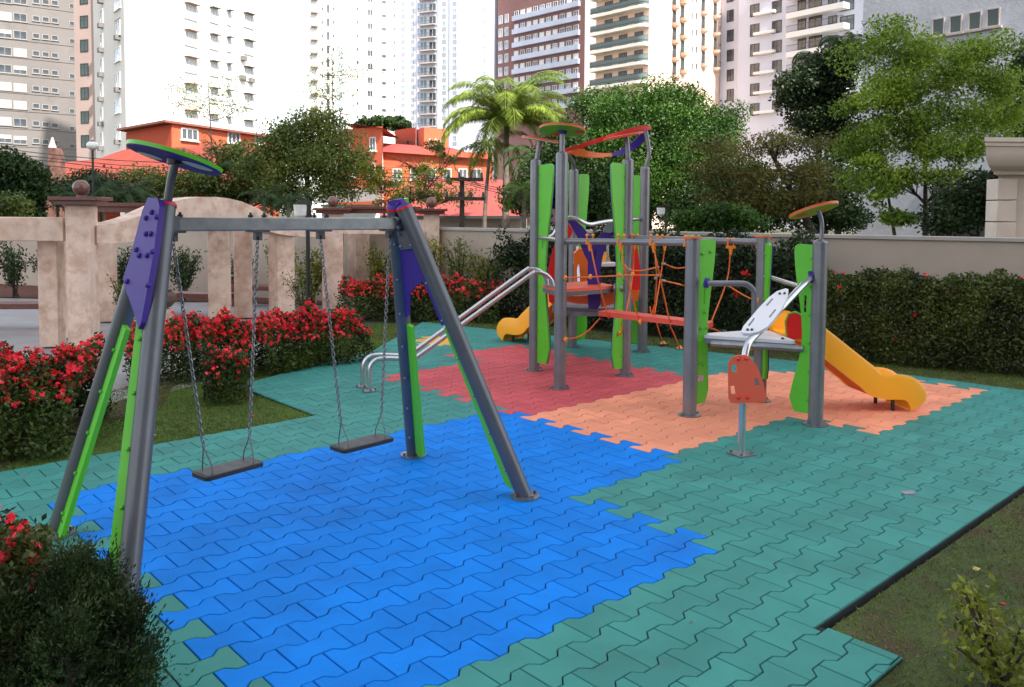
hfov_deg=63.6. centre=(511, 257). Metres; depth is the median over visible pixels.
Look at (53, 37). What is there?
window
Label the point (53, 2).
window
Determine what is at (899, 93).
tree
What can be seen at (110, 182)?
tree
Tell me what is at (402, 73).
window
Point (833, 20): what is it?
window
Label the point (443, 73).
window
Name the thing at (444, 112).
window
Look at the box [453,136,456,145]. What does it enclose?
window
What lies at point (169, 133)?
orange house
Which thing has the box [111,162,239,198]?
tree
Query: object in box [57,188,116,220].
palm
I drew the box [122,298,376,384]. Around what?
azalea hedge
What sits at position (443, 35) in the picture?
window
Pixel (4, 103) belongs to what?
window
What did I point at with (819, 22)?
window
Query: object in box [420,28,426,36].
window
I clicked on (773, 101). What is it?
window
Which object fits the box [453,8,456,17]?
window
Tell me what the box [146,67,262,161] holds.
tree
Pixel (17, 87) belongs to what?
window
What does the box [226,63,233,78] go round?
window
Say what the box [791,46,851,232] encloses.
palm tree
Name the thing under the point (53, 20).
window
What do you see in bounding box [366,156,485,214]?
tree
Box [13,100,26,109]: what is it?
window
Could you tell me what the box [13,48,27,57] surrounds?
window
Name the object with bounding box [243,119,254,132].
window
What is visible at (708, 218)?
tree
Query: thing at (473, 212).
tiled house
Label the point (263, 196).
palm
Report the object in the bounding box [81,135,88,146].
window
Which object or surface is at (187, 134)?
window
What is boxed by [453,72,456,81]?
window
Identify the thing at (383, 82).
window
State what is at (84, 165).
cable
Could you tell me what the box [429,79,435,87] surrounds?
window
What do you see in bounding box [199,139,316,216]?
tree
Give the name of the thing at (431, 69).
window
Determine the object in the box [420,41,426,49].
window
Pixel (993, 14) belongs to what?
window
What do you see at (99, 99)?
window
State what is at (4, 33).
window
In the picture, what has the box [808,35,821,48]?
window
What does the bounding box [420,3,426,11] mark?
window
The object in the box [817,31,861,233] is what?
palm tree
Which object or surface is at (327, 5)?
window
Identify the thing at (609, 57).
balcony door
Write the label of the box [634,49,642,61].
balcony door
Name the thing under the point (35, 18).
window
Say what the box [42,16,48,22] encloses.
window
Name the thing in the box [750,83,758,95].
window
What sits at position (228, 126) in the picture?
window
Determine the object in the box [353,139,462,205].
tree
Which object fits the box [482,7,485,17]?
window
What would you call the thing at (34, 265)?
bed shrub
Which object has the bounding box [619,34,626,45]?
balcony door
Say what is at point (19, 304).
stone bench
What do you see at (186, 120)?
window
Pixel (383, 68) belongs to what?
window
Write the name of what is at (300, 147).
tree
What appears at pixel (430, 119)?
window
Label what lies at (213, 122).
window
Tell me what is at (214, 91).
window
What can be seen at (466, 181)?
cable
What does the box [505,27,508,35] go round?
window
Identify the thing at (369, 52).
window
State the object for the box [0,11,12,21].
window
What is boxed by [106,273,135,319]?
bed shrub
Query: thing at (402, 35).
window
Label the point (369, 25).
window
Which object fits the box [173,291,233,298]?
stone bench
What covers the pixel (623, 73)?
balcony door
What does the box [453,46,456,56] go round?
window
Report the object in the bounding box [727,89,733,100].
window
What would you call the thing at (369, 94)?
window
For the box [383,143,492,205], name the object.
orange house
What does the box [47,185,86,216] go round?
palm
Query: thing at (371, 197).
white house
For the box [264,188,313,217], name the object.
palm
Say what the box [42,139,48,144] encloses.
window
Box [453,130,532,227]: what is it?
palm tree
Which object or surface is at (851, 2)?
window
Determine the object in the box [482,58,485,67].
window
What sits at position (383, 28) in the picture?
window
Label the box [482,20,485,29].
window
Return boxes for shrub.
[0,241,34,297]
[0,518,196,686]
[26,250,37,272]
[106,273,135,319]
[117,244,129,292]
[170,244,203,300]
[200,246,254,283]
[260,239,299,276]
[282,267,322,308]
[294,247,321,304]
[359,241,390,303]
[379,255,391,274]
[420,232,444,284]
[438,236,477,301]
[461,245,502,310]
[937,568,1023,686]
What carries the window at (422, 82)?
in the apartment tower at (443, 46)
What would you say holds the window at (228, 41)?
in the apartment block at (124, 50)
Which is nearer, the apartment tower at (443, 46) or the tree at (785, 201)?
the tree at (785, 201)
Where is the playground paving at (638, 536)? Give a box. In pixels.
[0,322,1023,686]
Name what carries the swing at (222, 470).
hanging from the swing set at (143, 296)
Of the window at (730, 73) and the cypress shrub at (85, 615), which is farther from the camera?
the window at (730, 73)
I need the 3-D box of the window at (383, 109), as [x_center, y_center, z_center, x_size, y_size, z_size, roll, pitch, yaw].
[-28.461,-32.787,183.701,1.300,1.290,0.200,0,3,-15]
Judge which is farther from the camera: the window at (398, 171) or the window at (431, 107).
the window at (431, 107)
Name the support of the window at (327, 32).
in the apartment tower at (369, 27)
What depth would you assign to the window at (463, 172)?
57.74 m
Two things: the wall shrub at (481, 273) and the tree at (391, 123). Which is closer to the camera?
the wall shrub at (481, 273)
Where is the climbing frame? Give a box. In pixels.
[355,122,925,457]
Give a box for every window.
[0,0,11,3]
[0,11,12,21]
[0,29,11,38]
[0,46,12,56]
[0,64,12,73]
[0,81,11,90]
[0,99,12,108]
[0,117,11,125]
[0,134,12,143]
[13,0,27,5]
[13,12,26,22]
[13,30,27,40]
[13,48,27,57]
[13,65,26,74]
[13,83,27,92]
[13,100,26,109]
[13,118,27,127]
[13,136,26,144]
[32,0,39,4]
[32,15,39,21]
[32,33,39,39]
[32,68,39,73]
[32,103,39,108]
[32,138,39,143]
[33,51,39,56]
[33,86,39,91]
[33,121,39,126]
[42,0,49,5]
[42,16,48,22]
[42,34,49,40]
[42,52,49,57]
[42,69,49,75]
[42,87,49,92]
[42,104,48,109]
[42,122,49,127]
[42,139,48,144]
[51,0,58,6]
[51,17,58,23]
[51,35,58,41]
[51,53,58,58]
[51,70,57,75]
[51,88,58,93]
[51,105,57,110]
[51,123,58,128]
[69,109,74,113]
[80,0,87,3]
[80,15,87,27]
[80,39,88,51]
[80,63,88,75]
[80,87,88,99]
[81,111,88,122]
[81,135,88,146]
[97,8,103,28]
[97,33,103,52]
[97,58,103,77]
[97,82,103,101]
[97,107,103,125]
[97,132,103,150]
[113,0,120,12]
[113,19,120,40]
[113,46,120,63]
[113,72,120,92]
[113,98,120,114]
[113,124,120,144]
[180,127,200,142]
[184,1,200,21]
[184,28,200,47]
[184,55,200,73]
[184,82,200,100]
[184,109,200,123]
[209,6,221,24]
[209,33,221,50]
[209,60,221,76]
[209,86,221,102]
[211,113,217,126]
[226,9,234,25]
[226,36,234,52]
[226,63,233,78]
[226,89,234,105]
[226,116,234,128]
[227,132,239,143]
[243,11,256,29]
[243,38,256,55]
[243,65,255,80]
[243,92,256,108]
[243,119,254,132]
[326,4,329,12]
[326,18,329,26]
[326,31,329,39]
[367,9,372,16]
[367,23,372,29]
[367,36,372,43]
[367,50,372,56]
[367,63,372,70]
[367,77,372,83]
[367,90,372,97]
[367,104,372,110]
[369,137,376,151]
[381,12,385,17]
[381,26,386,31]
[381,39,385,44]
[381,53,386,58]
[381,66,385,71]
[381,80,386,85]
[381,107,386,112]
[393,169,401,181]
[401,8,404,17]
[401,21,404,30]
[401,34,404,43]
[401,46,404,55]
[401,59,404,68]
[401,72,404,81]
[401,85,404,94]
[401,97,404,106]
[411,8,414,17]
[411,21,414,30]
[411,34,414,43]
[411,46,414,55]
[411,59,414,68]
[411,72,414,81]
[411,85,414,94]
[411,97,414,106]
[411,110,414,119]
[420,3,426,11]
[420,15,426,24]
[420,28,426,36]
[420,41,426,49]
[420,54,426,62]
[420,67,426,75]
[420,79,426,87]
[420,92,426,100]
[420,105,426,113]
[420,118,426,125]
[429,3,435,10]
[429,15,435,23]
[429,28,435,36]
[429,41,435,48]
[429,54,435,61]
[429,67,435,74]
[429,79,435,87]
[429,92,435,100]
[429,105,435,112]
[429,118,435,125]
[442,8,445,17]
[442,21,445,30]
[442,34,445,43]
[442,46,445,56]
[442,59,445,68]
[442,72,445,81]
[442,85,445,94]
[442,97,445,106]
[442,110,445,119]
[443,169,451,178]
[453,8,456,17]
[453,21,456,30]
[453,33,456,43]
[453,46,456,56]
[453,59,456,68]
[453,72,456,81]
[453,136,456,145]
[458,169,466,177]
[473,169,480,177]
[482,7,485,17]
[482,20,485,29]
[482,32,485,42]
[482,45,485,55]
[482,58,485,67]
[498,55,501,63]
[498,68,501,76]
[499,15,502,23]
[504,53,507,62]
[504,67,507,75]
[505,14,508,22]
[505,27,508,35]
[727,9,733,21]
[727,29,733,41]
[727,49,733,61]
[727,69,733,81]
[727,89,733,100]
[750,3,759,16]
[750,23,759,36]
[750,43,759,56]
[750,63,759,75]
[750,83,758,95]
[750,103,758,114]
[772,0,781,13]
[772,20,781,33]
[772,39,781,53]
[772,59,781,72]
[772,100,781,111]
[797,0,805,10]
[797,18,805,30]
[797,37,805,49]
[808,0,821,8]
[808,15,821,28]
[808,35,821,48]
[828,15,836,24]
[840,0,853,11]
[840,14,853,30]
[930,17,944,37]
[946,14,963,36]
[964,11,983,33]
[982,7,1001,29]
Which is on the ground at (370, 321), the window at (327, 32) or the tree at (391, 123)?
the tree at (391, 123)
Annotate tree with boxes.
[0,145,67,216]
[0,189,37,279]
[42,164,162,221]
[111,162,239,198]
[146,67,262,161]
[167,132,252,193]
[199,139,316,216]
[225,103,377,217]
[285,33,375,160]
[352,114,411,143]
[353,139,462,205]
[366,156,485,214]
[440,70,571,227]
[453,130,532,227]
[494,117,611,229]
[497,180,529,228]
[499,144,552,183]
[564,72,755,230]
[651,152,876,234]
[661,201,773,232]
[671,124,859,233]
[768,44,861,233]
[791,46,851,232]
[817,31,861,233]
[821,12,1023,235]
[847,150,920,234]
[909,165,997,236]
[979,34,1023,136]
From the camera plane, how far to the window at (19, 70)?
134.63 m
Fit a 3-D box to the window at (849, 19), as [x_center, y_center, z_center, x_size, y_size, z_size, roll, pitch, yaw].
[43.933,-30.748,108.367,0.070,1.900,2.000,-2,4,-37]
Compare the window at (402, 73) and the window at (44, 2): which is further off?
the window at (402, 73)
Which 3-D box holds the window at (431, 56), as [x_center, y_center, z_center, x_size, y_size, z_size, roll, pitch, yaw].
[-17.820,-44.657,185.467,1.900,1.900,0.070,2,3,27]
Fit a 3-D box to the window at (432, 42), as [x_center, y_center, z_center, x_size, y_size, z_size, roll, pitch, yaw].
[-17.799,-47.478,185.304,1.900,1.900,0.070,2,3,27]
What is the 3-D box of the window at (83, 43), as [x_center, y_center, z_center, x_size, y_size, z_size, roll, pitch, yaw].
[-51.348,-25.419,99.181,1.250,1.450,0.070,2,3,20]
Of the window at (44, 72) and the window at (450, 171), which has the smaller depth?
the window at (450, 171)
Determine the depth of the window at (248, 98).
104.75 m
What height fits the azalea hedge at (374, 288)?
0.940 m
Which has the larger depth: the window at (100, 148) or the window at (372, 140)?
the window at (100, 148)
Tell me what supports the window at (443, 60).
in the apartment tower at (443, 46)
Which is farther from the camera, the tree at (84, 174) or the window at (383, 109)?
the window at (383, 109)
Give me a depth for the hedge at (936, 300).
11.04 m
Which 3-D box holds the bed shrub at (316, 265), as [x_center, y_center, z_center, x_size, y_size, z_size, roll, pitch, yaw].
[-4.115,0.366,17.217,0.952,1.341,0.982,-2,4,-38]
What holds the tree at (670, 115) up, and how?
on the ground at (370, 321)
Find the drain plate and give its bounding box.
[900,490,917,494]
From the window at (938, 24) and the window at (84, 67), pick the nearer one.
the window at (938, 24)
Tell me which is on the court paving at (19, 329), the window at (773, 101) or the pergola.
the pergola
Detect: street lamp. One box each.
[86,140,97,196]
[293,198,311,326]
[657,204,668,230]
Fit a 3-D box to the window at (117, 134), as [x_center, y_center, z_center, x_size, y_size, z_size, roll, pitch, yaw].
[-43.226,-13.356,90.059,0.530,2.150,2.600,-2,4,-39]
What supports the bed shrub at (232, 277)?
on the planting bed at (28, 291)
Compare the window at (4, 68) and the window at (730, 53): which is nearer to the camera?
the window at (730, 53)
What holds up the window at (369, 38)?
in the apartment tower at (369, 27)
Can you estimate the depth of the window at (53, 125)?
137.99 m
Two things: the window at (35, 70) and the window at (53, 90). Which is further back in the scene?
the window at (53, 90)
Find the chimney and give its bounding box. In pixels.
[44,137,65,216]
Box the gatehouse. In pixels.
[984,137,1023,237]
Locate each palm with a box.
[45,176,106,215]
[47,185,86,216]
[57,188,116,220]
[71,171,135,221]
[96,178,157,214]
[237,183,289,215]
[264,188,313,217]
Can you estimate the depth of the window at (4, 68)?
133.47 m
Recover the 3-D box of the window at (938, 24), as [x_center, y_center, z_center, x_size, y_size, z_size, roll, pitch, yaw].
[18.019,-9.708,34.976,0.200,0.830,0.700,-2,4,-41]
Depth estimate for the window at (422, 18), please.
186.10 m
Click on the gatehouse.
(1005, 189)
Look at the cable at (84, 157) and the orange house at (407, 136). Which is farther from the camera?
the orange house at (407, 136)
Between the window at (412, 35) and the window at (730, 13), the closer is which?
the window at (730, 13)
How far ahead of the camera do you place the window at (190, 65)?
95.47 m
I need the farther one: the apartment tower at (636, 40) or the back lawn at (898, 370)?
the apartment tower at (636, 40)
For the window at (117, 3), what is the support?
in the apartment block at (124, 50)
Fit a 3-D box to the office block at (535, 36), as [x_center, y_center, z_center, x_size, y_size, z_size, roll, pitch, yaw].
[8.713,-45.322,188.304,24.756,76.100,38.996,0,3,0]
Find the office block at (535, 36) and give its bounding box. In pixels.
[497,0,595,221]
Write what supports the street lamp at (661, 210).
on the ground at (370, 321)
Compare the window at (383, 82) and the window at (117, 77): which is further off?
the window at (383, 82)
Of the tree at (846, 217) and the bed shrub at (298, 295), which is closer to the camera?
the bed shrub at (298, 295)
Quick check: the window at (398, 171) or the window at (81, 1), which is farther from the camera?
the window at (81, 1)
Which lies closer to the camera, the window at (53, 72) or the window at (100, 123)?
the window at (100, 123)
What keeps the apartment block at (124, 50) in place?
on the ground at (370, 321)
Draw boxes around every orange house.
[117,120,278,217]
[338,123,399,205]
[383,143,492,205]
[395,127,415,144]
[416,127,447,147]
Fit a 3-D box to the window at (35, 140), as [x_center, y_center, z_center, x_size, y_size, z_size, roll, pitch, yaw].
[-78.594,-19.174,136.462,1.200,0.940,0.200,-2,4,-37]
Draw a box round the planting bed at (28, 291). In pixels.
[0,284,392,305]
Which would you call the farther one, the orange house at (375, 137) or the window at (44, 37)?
the window at (44, 37)
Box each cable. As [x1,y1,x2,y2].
[1,148,161,162]
[23,155,168,167]
[31,159,182,171]
[42,165,229,177]
[349,175,529,198]
[350,171,528,194]
[354,179,528,201]
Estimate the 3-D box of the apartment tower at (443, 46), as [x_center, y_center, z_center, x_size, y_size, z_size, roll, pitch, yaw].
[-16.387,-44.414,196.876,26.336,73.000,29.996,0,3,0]
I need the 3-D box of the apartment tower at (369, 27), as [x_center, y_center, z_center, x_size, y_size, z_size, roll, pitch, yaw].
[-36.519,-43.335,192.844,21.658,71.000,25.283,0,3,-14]
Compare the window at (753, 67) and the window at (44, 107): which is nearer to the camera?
the window at (753, 67)
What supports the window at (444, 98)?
in the apartment tower at (443, 46)
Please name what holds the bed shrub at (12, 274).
on the planting bed at (28, 291)
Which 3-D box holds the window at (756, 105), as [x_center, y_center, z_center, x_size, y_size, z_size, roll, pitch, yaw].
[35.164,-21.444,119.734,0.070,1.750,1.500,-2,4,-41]
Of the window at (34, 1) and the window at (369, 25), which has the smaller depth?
the window at (34, 1)
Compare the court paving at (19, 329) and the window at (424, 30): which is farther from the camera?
the window at (424, 30)
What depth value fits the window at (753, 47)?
119.51 m
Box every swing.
[172,212,269,480]
[309,213,396,453]
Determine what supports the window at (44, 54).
in the apartment tower at (37, 88)
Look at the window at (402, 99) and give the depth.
189.49 m
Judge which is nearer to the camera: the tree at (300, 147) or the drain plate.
the drain plate
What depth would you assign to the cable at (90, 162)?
35.82 m
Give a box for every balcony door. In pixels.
[604,37,612,48]
[604,55,611,66]
[604,73,611,84]
[605,0,612,11]
[605,19,612,29]
[618,71,626,82]
[619,15,627,26]
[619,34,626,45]
[619,52,626,63]
[634,31,642,42]
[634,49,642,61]
[634,68,642,79]
[635,12,643,23]
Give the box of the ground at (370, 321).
[279,212,1023,374]
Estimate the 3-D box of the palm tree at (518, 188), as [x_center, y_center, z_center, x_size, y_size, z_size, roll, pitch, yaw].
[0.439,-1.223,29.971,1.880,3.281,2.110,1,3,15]
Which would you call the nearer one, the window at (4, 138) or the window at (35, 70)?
the window at (4, 138)
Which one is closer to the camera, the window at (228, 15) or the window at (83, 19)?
the window at (83, 19)
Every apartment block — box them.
[73,0,260,215]
[857,0,1023,235]
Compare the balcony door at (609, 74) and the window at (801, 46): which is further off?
the balcony door at (609, 74)
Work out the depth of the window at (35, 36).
135.79 m
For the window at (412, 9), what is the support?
in the apartment tower at (443, 46)
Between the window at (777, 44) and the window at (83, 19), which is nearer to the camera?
the window at (83, 19)
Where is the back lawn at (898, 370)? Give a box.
[427,318,1023,389]
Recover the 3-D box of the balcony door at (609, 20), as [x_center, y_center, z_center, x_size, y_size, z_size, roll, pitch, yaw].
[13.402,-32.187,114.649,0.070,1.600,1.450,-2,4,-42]
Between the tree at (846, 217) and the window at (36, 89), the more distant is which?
the window at (36, 89)
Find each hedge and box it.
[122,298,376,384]
[334,272,509,323]
[487,219,827,336]
[826,264,1023,374]
[929,182,990,236]
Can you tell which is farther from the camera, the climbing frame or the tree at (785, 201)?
the tree at (785, 201)
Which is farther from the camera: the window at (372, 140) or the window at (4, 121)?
the window at (4, 121)
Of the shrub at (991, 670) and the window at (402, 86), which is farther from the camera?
the window at (402, 86)
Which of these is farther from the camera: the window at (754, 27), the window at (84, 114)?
the window at (754, 27)
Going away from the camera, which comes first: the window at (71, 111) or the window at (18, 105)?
the window at (18, 105)
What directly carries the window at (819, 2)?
in the apartment tower at (763, 42)
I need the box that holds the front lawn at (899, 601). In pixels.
[831,494,1023,686]
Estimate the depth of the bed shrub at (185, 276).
18.07 m
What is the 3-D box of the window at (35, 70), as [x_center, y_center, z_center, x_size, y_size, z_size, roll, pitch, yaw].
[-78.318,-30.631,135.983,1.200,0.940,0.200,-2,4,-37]
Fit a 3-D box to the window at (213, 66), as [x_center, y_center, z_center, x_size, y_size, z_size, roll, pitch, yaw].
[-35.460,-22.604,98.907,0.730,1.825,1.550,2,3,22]
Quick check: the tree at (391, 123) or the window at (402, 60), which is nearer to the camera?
the tree at (391, 123)
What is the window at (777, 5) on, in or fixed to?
in the apartment tower at (763, 42)
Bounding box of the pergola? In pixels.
[0,180,446,348]
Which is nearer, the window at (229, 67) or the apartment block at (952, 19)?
the apartment block at (952, 19)
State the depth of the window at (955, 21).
34.48 m
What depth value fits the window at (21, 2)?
134.24 m
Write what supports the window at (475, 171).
in the orange house at (399, 150)
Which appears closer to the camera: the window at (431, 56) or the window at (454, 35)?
the window at (454, 35)
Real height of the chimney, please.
4.144 m
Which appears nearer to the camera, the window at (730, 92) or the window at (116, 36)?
the window at (116, 36)
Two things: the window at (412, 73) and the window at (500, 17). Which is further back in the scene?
the window at (412, 73)
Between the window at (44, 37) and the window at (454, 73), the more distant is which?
the window at (454, 73)
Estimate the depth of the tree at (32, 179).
24.58 m
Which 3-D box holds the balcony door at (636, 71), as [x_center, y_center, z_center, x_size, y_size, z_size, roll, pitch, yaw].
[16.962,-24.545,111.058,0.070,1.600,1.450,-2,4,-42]
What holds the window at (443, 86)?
in the apartment tower at (443, 46)
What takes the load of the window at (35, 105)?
in the apartment tower at (37, 88)
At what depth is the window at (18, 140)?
135.13 m
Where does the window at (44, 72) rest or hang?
in the apartment tower at (37, 88)
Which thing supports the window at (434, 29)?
in the apartment tower at (443, 46)
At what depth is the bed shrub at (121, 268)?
18.83 m
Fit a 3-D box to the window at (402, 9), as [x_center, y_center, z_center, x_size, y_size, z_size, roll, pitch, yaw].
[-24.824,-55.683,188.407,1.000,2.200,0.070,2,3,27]
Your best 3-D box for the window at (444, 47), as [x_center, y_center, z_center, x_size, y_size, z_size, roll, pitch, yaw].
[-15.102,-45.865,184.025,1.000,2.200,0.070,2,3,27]
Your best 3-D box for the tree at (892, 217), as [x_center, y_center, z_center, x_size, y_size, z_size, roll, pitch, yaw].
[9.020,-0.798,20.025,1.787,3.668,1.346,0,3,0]
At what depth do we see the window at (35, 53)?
135.92 m
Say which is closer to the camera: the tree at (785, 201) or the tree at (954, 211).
the tree at (954, 211)
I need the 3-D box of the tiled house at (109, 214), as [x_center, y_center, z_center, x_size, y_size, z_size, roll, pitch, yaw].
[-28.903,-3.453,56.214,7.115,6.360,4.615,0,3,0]
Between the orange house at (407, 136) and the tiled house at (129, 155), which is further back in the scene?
the orange house at (407, 136)
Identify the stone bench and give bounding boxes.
[0,301,38,308]
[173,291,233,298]
[231,284,298,305]
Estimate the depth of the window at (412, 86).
188.20 m
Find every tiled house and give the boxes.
[65,144,278,221]
[98,212,119,215]
[380,179,529,228]
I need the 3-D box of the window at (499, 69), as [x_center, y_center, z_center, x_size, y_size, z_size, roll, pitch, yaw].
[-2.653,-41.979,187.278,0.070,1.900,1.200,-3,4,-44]
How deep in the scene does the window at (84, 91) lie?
99.51 m
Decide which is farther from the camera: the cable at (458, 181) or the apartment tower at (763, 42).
the apartment tower at (763, 42)
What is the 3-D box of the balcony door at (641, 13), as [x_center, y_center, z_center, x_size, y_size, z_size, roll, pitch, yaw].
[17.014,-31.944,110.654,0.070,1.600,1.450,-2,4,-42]
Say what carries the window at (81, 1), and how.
in the apartment block at (124, 50)
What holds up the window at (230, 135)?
in the orange house at (169, 133)
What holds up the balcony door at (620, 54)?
in the apartment tower at (636, 40)
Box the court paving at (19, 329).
[0,297,380,405]
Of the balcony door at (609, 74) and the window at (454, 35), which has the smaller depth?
the balcony door at (609, 74)
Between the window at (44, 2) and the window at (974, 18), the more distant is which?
the window at (44, 2)
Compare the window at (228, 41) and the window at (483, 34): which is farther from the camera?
the window at (483, 34)
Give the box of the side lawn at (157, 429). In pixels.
[0,323,419,470]
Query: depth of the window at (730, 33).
123.91 m
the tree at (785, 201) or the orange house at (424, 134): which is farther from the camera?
the orange house at (424, 134)
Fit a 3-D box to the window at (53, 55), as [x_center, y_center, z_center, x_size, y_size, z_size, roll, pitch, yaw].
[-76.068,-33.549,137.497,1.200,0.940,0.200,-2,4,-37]
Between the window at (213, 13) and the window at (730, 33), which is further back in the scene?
the window at (730, 33)
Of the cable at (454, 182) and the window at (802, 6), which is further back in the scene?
the window at (802, 6)
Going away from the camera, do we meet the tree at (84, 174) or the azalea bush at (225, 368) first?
the azalea bush at (225, 368)
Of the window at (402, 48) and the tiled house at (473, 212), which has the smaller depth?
the tiled house at (473, 212)
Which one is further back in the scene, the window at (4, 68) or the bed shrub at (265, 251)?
the window at (4, 68)
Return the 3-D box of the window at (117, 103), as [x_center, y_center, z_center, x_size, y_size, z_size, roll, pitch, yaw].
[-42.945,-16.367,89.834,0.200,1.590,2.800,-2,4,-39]
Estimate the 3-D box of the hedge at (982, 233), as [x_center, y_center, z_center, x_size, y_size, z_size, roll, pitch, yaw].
[13.222,-0.707,24.743,1.908,3.100,4.500,0,3,0]
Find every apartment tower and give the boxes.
[0,0,76,206]
[307,0,396,217]
[397,0,497,178]
[589,0,721,227]
[718,0,862,229]
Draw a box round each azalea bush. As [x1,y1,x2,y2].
[0,331,117,462]
[0,504,56,686]
[198,341,251,403]
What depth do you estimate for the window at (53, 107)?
137.86 m
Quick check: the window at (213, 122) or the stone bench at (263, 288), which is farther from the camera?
the window at (213, 122)
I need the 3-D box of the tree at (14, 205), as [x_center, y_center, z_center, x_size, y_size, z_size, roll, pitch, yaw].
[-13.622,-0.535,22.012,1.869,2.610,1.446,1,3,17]
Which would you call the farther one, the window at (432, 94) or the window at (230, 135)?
the window at (432, 94)
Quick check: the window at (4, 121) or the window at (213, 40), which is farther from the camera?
the window at (4, 121)
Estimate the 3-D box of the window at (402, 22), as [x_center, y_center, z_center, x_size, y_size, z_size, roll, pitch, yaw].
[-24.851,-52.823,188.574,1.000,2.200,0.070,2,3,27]
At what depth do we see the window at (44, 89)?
136.95 m
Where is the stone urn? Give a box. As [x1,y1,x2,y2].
[165,288,176,323]
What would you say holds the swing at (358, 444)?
hanging from the swing set at (143, 296)
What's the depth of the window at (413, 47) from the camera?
187.65 m
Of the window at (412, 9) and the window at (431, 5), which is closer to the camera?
the window at (431, 5)
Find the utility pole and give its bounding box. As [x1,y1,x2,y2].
[445,172,484,227]
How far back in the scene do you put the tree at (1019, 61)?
23.64 m
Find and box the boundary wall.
[0,222,1023,351]
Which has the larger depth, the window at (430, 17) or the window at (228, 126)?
the window at (430, 17)
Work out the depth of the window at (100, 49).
94.15 m
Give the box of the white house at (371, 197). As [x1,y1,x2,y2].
[314,188,381,217]
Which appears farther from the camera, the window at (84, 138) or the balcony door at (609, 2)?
the balcony door at (609, 2)
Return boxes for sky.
[260,0,396,211]
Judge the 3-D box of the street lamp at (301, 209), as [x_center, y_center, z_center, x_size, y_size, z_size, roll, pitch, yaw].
[-3.342,0.152,13.229,0.292,2.206,0.230,0,3,0]
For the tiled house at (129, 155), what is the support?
on the ground at (370, 321)
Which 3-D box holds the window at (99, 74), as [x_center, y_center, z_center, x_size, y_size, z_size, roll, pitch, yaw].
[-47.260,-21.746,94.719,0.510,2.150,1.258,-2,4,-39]
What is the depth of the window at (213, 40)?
98.86 m
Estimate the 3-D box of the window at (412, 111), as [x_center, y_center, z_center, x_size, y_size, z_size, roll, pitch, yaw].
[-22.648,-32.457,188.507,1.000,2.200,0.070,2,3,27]
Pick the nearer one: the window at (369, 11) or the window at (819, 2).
the window at (819, 2)
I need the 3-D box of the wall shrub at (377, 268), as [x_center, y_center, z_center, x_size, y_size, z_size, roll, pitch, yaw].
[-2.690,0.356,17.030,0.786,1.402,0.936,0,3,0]
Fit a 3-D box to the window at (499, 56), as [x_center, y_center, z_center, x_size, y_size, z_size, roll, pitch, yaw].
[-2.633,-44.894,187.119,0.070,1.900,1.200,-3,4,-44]
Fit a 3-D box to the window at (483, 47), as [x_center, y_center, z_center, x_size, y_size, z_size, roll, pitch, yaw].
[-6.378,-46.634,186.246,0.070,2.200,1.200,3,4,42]
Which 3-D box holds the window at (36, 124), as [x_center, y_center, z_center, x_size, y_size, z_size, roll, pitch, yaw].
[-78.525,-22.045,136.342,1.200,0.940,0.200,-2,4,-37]
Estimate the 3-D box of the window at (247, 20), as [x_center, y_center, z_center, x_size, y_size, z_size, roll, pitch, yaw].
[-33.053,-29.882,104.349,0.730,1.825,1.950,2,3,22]
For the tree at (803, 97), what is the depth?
39.90 m
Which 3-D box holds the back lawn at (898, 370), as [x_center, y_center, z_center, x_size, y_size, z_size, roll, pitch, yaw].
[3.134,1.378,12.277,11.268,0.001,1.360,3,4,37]
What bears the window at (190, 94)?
in the apartment block at (124, 50)
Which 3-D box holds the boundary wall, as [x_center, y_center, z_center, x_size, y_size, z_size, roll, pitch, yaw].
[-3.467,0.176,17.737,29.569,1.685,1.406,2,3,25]
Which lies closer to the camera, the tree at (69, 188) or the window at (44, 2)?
the tree at (69, 188)
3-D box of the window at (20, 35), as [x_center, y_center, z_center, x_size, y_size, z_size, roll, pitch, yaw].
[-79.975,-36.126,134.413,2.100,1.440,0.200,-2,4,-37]
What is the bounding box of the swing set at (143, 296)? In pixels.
[47,139,539,609]
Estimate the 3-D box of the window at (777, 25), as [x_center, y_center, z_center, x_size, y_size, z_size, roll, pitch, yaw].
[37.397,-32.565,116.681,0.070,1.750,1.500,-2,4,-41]
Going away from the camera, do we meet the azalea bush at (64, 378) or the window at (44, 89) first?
the azalea bush at (64, 378)
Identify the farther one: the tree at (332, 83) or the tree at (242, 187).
the tree at (332, 83)
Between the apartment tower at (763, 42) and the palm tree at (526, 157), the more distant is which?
the apartment tower at (763, 42)
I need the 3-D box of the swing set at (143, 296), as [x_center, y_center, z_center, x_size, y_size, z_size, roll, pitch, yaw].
[-1.350,0.515,5.388,2.892,2.408,1.531,-2,4,-40]

